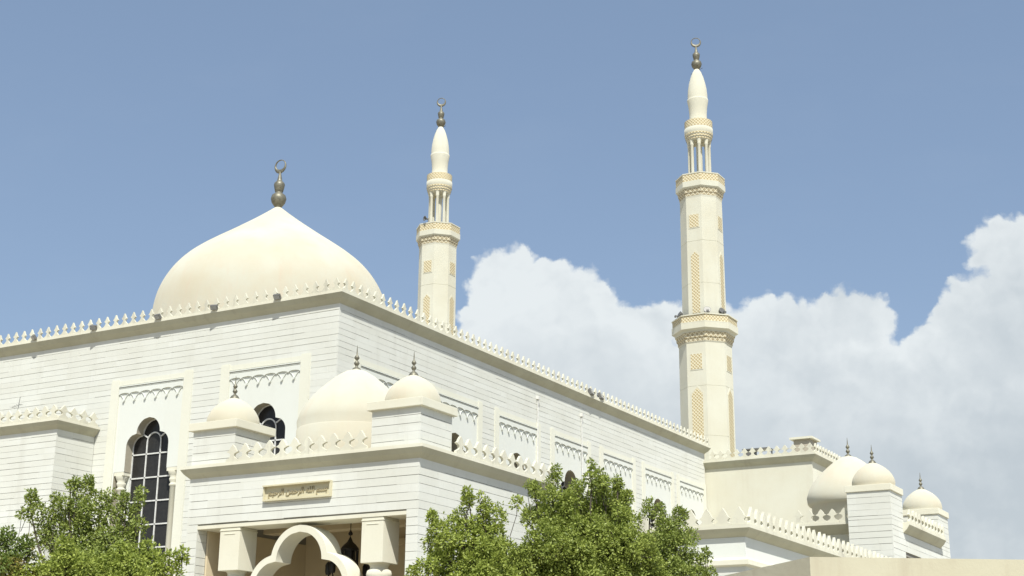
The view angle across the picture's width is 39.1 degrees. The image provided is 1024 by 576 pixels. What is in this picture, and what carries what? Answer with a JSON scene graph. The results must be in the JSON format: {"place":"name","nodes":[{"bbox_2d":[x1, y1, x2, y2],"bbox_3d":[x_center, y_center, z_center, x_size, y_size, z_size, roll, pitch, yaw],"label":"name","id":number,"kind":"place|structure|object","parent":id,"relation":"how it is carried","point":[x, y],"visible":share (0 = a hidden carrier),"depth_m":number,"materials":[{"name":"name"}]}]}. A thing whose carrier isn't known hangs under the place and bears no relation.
{"place":"outdoors","nodes":[
{"label":"outdoors","id":0,"kind":"place"},
{"bbox_2d":[0,160,710,575],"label":"mosque hall","id":1,"kind":"structure","parent":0,"point":[150,390],"depth_m":50.21,"materials":[{"name":"white stone"}]},
{"bbox_2d":[89,325,96,329],"bbox_3d":[-14.589,1.388,50.268,0.245,0.183,0.221,-2,-17,8],"label":"floodlight","id":2,"kind":"object","parent":1,"relation":"attached to","point":[93,327],"visible":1,"depth_m":50.20,"materials":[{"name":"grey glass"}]},
{"bbox_2d":[122,419,169,575],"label":"window","id":3,"kind":"structure","parent":1,"relation":"in","point":[150,450],"depth_m":47.98,"materials":[{"name":"black glass"}]},
{"bbox_2d":[154,314,161,319],"bbox_3d":[-11.984,0.981,48.840,0.245,0.183,0.221,-11,-20,34],"label":"floodlight","id":4,"kind":"object","parent":1,"relation":"attached to","point":[157,316],"visible":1,"depth_m":48.77,"materials":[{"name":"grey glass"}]},
{"bbox_2d":[210,304,217,309],"bbox_3d":[-9.845,0.647,47.671,0.245,0.183,0.221,-2,-17,9],"label":"floodlight","id":5,"kind":"object","parent":1,"relation":"attached to","point":[214,307],"visible":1,"depth_m":47.61,"materials":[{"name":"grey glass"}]},
{"bbox_2d":[258,405,284,454],"bbox_3d":[-7.782,7.191,45.238,2.900,9.400,0.095,-9,-19,28],"label":"window","id":6,"kind":"structure","parent":1,"relation":"in","point":[266,416],"depth_m":45.99,"materials":[{"name":"black glass"}]},
{"bbox_2d":[273,293,281,299],"bbox_3d":[-7.548,0.288,46.412,0.245,0.183,0.221,-7,-18,23],"label":"floodlight","id":7,"kind":"object","parent":1,"relation":"attached to","point":[276,296],"visible":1,"depth_m":46.35,"materials":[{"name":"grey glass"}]},
{"bbox_2d":[560,481,566,516],"bbox_3d":[1.819,10.812,56.979,0.095,9.400,2.900,-9,-19,28],"label":"window","id":8,"kind":"structure","parent":1,"relation":"in","point":[563,486],"depth_m":58.20,"materials":[{"name":"black glass"}]},
{"bbox_2d":[588,388,594,395],"bbox_3d":[3.230,4.327,59.817,0.313,0.286,0.374,-5,-18,19],"label":"floodlight","id":9,"kind":"object","parent":1,"relation":"attached to","point":[590,391],"visible":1,"depth_m":59.66,"materials":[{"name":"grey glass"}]},
{"bbox_2d":[597,392,603,399],"bbox_3d":[3.676,4.556,60.565,0.313,0.286,0.374,-5,-18,19],"label":"floodlight","id":10,"kind":"object","parent":1,"relation":"on","point":[600,395],"visible":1,"depth_m":60.41,"materials":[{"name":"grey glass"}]},
{"bbox_2d":[650,510,654,527],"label":"window","id":11,"kind":"structure","parent":1,"relation":"in","point":[651,520],"depth_m":65.28,"materials":[{"name":"black glass"}]},
{"bbox_2d":[0,0,1023,559],"label":"sky","id":12,"kind":"structure","parent":0,"point":[869,154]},
{"bbox_2d":[742,447,772,455],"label":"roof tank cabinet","id":13,"kind":"object","parent":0,"point":[755,449],"visible":0.2,"depth_m":70.00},
{"bbox_2d":[725,557,1023,575],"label":"yard wall","id":14,"kind":"structure","parent":0,"point":[833,566],"depth_m":14.36,"materials":[{"name":"beige paint"}]},
{"label":"pavement","id":15,"kind":"structure","parent":0,"visible":0},
{"bbox_2d":[0,405,99,574],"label":"side wing","id":16,"kind":"structure","parent":15,"relation":"on","point":[44,455],"depth_m":48.14,"materials":[{"name":"white stone"}]},
{"bbox_2d":[180,345,554,575],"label":"entrance porch","id":17,"kind":"object","parent":15,"relation":"on","point":[380,468],"visible":0.99,"depth_m":36.14,"materials":[{"name":"white stone"}]},
{"bbox_2d":[325,526,369,575],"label":"chandelier","id":18,"kind":"object","parent":17,"relation":"hanging from","point":[349,548],"visible":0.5,"depth_m":36.89,"materials":[{"name":"black metal"}]},
{"bbox_2d":[416,98,459,334],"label":"minaret","id":19,"kind":"object","parent":15,"relation":"on","point":[437,239],"visible":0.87,"depth_m":83.39,"materials":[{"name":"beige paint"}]},
{"bbox_2d":[422,293,430,324],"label":"window","id":20,"kind":"structure","parent":19,"relation":"in","point":[427,298],"depth_m":82.32,"materials":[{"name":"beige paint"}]},
{"bbox_2d":[423,259,431,273],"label":"window","id":21,"kind":"structure","parent":19,"relation":"in","point":[427,264],"depth_m":83.01,"materials":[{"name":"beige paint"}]},
{"bbox_2d":[449,295,453,334],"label":"window","id":22,"kind":"structure","parent":19,"relation":"in","point":[451,301],"depth_m":82.60,"materials":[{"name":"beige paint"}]},
{"bbox_2d":[449,261,454,275],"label":"window","id":23,"kind":"structure","parent":19,"relation":"in","point":[451,265],"depth_m":83.33,"materials":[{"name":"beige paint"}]},
{"bbox_2d":[671,38,737,460],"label":"minaret","id":24,"kind":"object","parent":15,"relation":"on","point":[704,341],"visible":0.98,"depth_m":73.97,"materials":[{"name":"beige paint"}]},
{"bbox_2d":[688,213,699,228],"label":"window","id":25,"kind":"structure","parent":24,"relation":"in","point":[693,219],"depth_m":75.10,"materials":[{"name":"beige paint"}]},
{"bbox_2d":[690,250,700,313],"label":"window","id":26,"kind":"structure","parent":24,"relation":"in","point":[695,256],"depth_m":74.13,"materials":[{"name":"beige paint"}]},
{"bbox_2d":[690,352,702,370],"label":"window","id":27,"kind":"structure","parent":24,"relation":"in","point":[696,359],"depth_m":72.72,"materials":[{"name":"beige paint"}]},
{"bbox_2d":[691,386,705,460],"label":"window","id":28,"kind":"structure","parent":24,"relation":"in","point":[697,395],"depth_m":71.96,"materials":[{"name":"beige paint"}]},
{"bbox_2d":[703,306,710,312],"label":"floodlight","id":29,"kind":"object","parent":24,"relation":"attached to","point":[707,309],"visible":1,"depth_m":73.17,"materials":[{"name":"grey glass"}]},
{"bbox_2d":[717,215,721,231],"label":"window","id":30,"kind":"structure","parent":24,"relation":"in","point":[719,219],"depth_m":75.43,"materials":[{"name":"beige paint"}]},
{"bbox_2d":[718,308,725,313],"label":"floodlight","id":31,"kind":"object","parent":24,"relation":"attached to","point":[721,311],"visible":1,"depth_m":73.32,"materials":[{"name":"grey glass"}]},
{"bbox_2d":[719,253,724,309],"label":"window","id":32,"kind":"structure","parent":24,"relation":"in","point":[720,256],"depth_m":74.53,"materials":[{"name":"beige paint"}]},
{"bbox_2d":[726,354,731,373],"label":"window","id":33,"kind":"structure","parent":24,"relation":"in","point":[728,359],"depth_m":73.14,"materials":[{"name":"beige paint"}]},
{"bbox_2d":[728,388,734,456],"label":"window","id":34,"kind":"structure","parent":24,"relation":"in","point":[730,397],"depth_m":72.26,"materials":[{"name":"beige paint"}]},
{"bbox_2d":[637,506,890,575],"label":"annex","id":35,"kind":"object","parent":15,"relation":"on","point":[739,543],"visible":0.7,"depth_m":34.29,"materials":[{"name":"white stone"}]},
{"bbox_2d":[703,436,840,525],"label":"block","id":36,"kind":"structure","parent":15,"relation":"on","point":[777,484],"depth_m":68.58,"materials":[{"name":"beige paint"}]},
{"bbox_2d":[790,441,950,558],"bbox_3d":[12.390,10.718,49.494,4.165,11.439,7.724,-9,-19,28],"label":"side porch","id":37,"kind":"object","parent":15,"relation":"on","point":[855,501],"visible":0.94,"depth_m":47.42,"materials":[{"name":"white stone"}]},
{"label":"ground","id":38,"kind":"structure","parent":0,"visible":0},
{"bbox_2d":[0,524,37,575],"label":"tree","id":39,"kind":"object","parent":38,"relation":"on","point":[8,557],"visible":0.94,"depth_m":19.63,"materials":[{"name":"green plant"}]},
{"bbox_2d":[14,473,150,575],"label":"tree","id":40,"kind":"object","parent":38,"relation":"on","point":[96,540],"visible":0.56,"depth_m":22.36,"materials":[{"name":"green plant"}]},
{"bbox_2d":[1,532,190,575],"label":"tree","id":41,"kind":"object","parent":38,"relation":"on","point":[123,560],"visible":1,"depth_m":19.80,"materials":[{"name":"green plant"}]},
{"bbox_2d":[404,485,524,575],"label":"tree","id":42,"kind":"object","parent":38,"relation":"on","point":[485,552],"visible":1,"depth_m":22.64,"materials":[{"name":"green plant"}]},
{"bbox_2d":[505,457,671,575],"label":"tree","id":43,"kind":"object","parent":38,"relation":"on","point":[607,544],"visible":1,"depth_m":23.82,"materials":[{"name":"green plant"}]},
{"bbox_2d":[633,495,717,575],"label":"tree","id":44,"kind":"object","parent":38,"relation":"on","point":[670,541],"visible":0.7,"depth_m":24.85,"materials":[{"name":"green plant"}]}
]}

